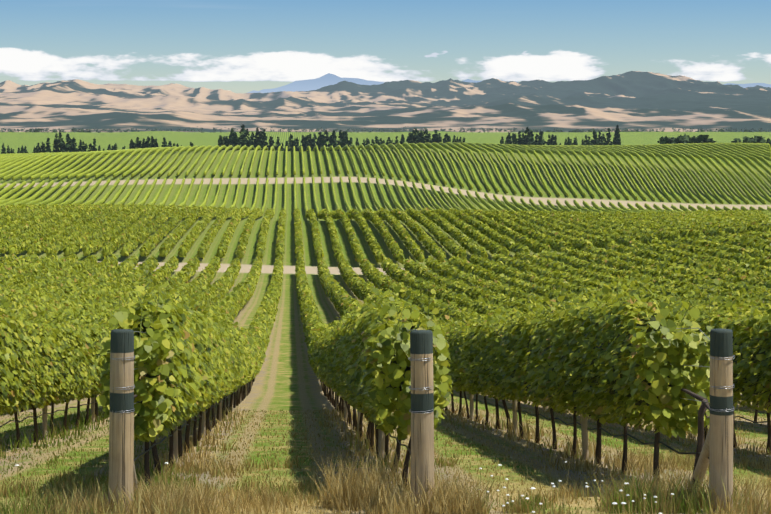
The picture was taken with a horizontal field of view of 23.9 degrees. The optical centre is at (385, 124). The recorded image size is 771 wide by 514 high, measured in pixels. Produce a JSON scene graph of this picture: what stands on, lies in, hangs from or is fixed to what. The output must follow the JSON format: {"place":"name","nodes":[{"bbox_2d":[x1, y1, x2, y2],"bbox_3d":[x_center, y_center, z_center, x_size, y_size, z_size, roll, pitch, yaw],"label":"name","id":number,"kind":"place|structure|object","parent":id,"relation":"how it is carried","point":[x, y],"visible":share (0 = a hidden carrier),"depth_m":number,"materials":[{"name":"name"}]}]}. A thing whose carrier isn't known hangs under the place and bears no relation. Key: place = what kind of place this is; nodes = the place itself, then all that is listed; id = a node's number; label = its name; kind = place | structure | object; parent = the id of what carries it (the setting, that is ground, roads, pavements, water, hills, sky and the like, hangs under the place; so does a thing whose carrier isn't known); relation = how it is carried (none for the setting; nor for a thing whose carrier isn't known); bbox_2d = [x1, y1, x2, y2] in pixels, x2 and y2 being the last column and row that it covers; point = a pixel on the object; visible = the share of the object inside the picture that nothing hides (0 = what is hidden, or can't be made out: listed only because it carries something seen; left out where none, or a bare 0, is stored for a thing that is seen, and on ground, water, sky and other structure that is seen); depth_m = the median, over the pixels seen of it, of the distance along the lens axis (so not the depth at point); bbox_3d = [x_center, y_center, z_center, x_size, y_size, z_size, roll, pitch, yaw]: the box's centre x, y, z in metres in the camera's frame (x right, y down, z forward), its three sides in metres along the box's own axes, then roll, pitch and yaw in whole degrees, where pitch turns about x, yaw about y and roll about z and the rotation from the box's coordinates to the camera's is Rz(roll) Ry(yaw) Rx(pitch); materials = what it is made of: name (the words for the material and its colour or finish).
{"place":"outdoors","nodes":[
{"label":"outdoors","id":0,"kind":"place"},
{"bbox_2d":[0,131,770,513],"bbox_3d":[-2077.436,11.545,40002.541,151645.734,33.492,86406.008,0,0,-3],"label":"ground","id":1,"kind":"structure","parent":0,"point":[286,379],"depth_m":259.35,"materials":[{"name":"green plant"}]},
{"bbox_2d":[108,329,133,512],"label":"end post","id":2,"kind":"object","parent":1,"relation":"on","point":[121,444],"visible":0.88,"depth_m":15.53,"materials":[{"name":"brown wood"}]},
{"bbox_2d":[112,355,134,412],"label":"wire bands","id":3,"kind":"object","parent":2,"relation":"attached to","point":[125,387],"visible":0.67,"depth_m":15.53,"materials":[{"name":"silver metal"}]},
{"bbox_2d":[133,465,137,493],"bbox_3d":[-2.299,3.024,16.268,0.110,0.943,1.212,0,0,-3],"label":"brace post","id":4,"kind":"object","parent":1,"relation":"on","point":[134,477],"visible":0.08,"depth_m":16.46,"materials":[{"name":"brown wood"}]},
{"bbox_2d":[1,124,620,153],"bbox_3d":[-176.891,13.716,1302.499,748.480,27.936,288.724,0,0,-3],"label":"shelter belt","id":5,"kind":"object","parent":1,"relation":"on","point":[234,139],"depth_m":1405.93,"materials":[{"name":"green plant"}]},
{"bbox_2d":[17,463,671,513],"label":"wildflower stems","id":6,"kind":"object","parent":1,"relation":"on","point":[507,496],"visible":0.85,"depth_m":15.21,"materials":[{"name":"green plant"}]},
{"bbox_2d":[15,461,673,513],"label":"wildflowers","id":7,"kind":"object","parent":6,"relation":"on","point":[534,488],"visible":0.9,"depth_m":14.65,"materials":[{"name":"white plant"}]},
{"bbox_2d":[0,382,766,460],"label":"drip lines","id":8,"kind":"object","parent":1,"relation":"on","point":[138,456],"visible":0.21,"depth_m":23.77,"materials":[{"name":"black plastic"}]},
{"bbox_2d":[0,276,770,441],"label":"vine","id":9,"kind":"object","parent":1,"relation":"on","point":[212,360],"depth_m":22.59,"materials":[{"name":"green plant"}]},
{"bbox_2d":[0,279,765,343],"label":"vine shoot","id":10,"kind":"object","parent":9,"relation":"attached to","point":[160,304],"depth_m":18.79,"materials":[{"name":"green plant"}]},
{"bbox_2d":[0,142,770,219],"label":"vineyard","id":11,"kind":"object","parent":1,"relation":"on","point":[10,163],"visible":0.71,"depth_m":558.66,"materials":[{"name":"green plant"}]},
{"bbox_2d":[0,203,770,367],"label":"vineyard rows","id":12,"kind":"object","parent":1,"relation":"on","point":[237,299],"depth_m":209.72,"materials":[{"name":"green plant"}]},
{"bbox_2d":[0,378,770,489],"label":"vine trunks","id":13,"kind":"object","parent":1,"relation":"on","point":[704,406],"visible":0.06,"depth_m":25.86,"materials":[{"name":"brown wood"}]},
{"bbox_2d":[0,126,770,146],"bbox_3d":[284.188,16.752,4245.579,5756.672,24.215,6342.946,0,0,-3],"label":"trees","id":14,"kind":"object","parent":1,"relation":"on","point":[685,138],"materials":[{"name":"green plant"}]},
{"bbox_2d":[17,291,763,462],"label":"vineyard stakes","id":15,"kind":"object","parent":1,"relation":"on","point":[584,431],"visible":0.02,"depth_m":30.01,"materials":[{"name":"brown wood"}]},
{"bbox_2d":[134,328,709,403],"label":"trellis wires","id":16,"kind":"object","parent":1,"relation":"on","point":[654,363],"depth_m":17.08,"materials":[{"name":"grey metal"}]},
{"bbox_2d":[410,330,434,513],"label":"end post","id":17,"kind":"object","parent":1,"relation":"on","point":[422,429],"visible":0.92,"depth_m":15.67,"materials":[{"name":"brown wood"}]},
{"bbox_2d":[408,357,432,413],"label":"wire bands","id":18,"kind":"object","parent":17,"relation":"attached to","point":[420,388],"visible":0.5,"depth_m":15.66,"materials":[{"name":"silver metal"}]},
{"bbox_2d":[690,428,709,487],"bbox_3d":[2.905,3.024,16.539,0.133,0.943,1.212,0,0,-3],"label":"brace post","id":19,"kind":"object","parent":1,"relation":"on","point":[703,461],"visible":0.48,"depth_m":16.53,"materials":[{"name":"brown wood"}]},
{"bbox_2d":[709,329,732,512],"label":"end post","id":20,"kind":"object","parent":1,"relation":"on","point":[721,430],"visible":0.92,"depth_m":15.77,"materials":[{"name":"brown wood"}]},
{"bbox_2d":[710,355,734,411],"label":"wire bands","id":21,"kind":"object","parent":20,"relation":"attached to","point":[722,388],"visible":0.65,"depth_m":15.76,"materials":[{"name":"silver metal"}]},
{"bbox_2d":[0,71,770,131],"bbox_3d":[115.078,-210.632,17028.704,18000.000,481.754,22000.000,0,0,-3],"label":"dry hills","id":22,"kind":"structure","parent":0,"point":[636,100],"depth_m":10668.23,"materials":[{"name":"beige soil"}]},
{"bbox_2d":[0,0,770,92],"label":"sky","id":23,"kind":"structure","parent":0,"point":[236,46],"materials":[{"name":"blue"}]},
{"bbox_2d":[248,73,770,92],"bbox_3d":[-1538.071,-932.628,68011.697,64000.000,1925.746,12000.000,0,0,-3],"label":"blue mountain range","id":24,"kind":"structure","parent":0,"point":[328,79],"depth_m":65824.12,"materials":[{"name":"blue stone"}]}
]}

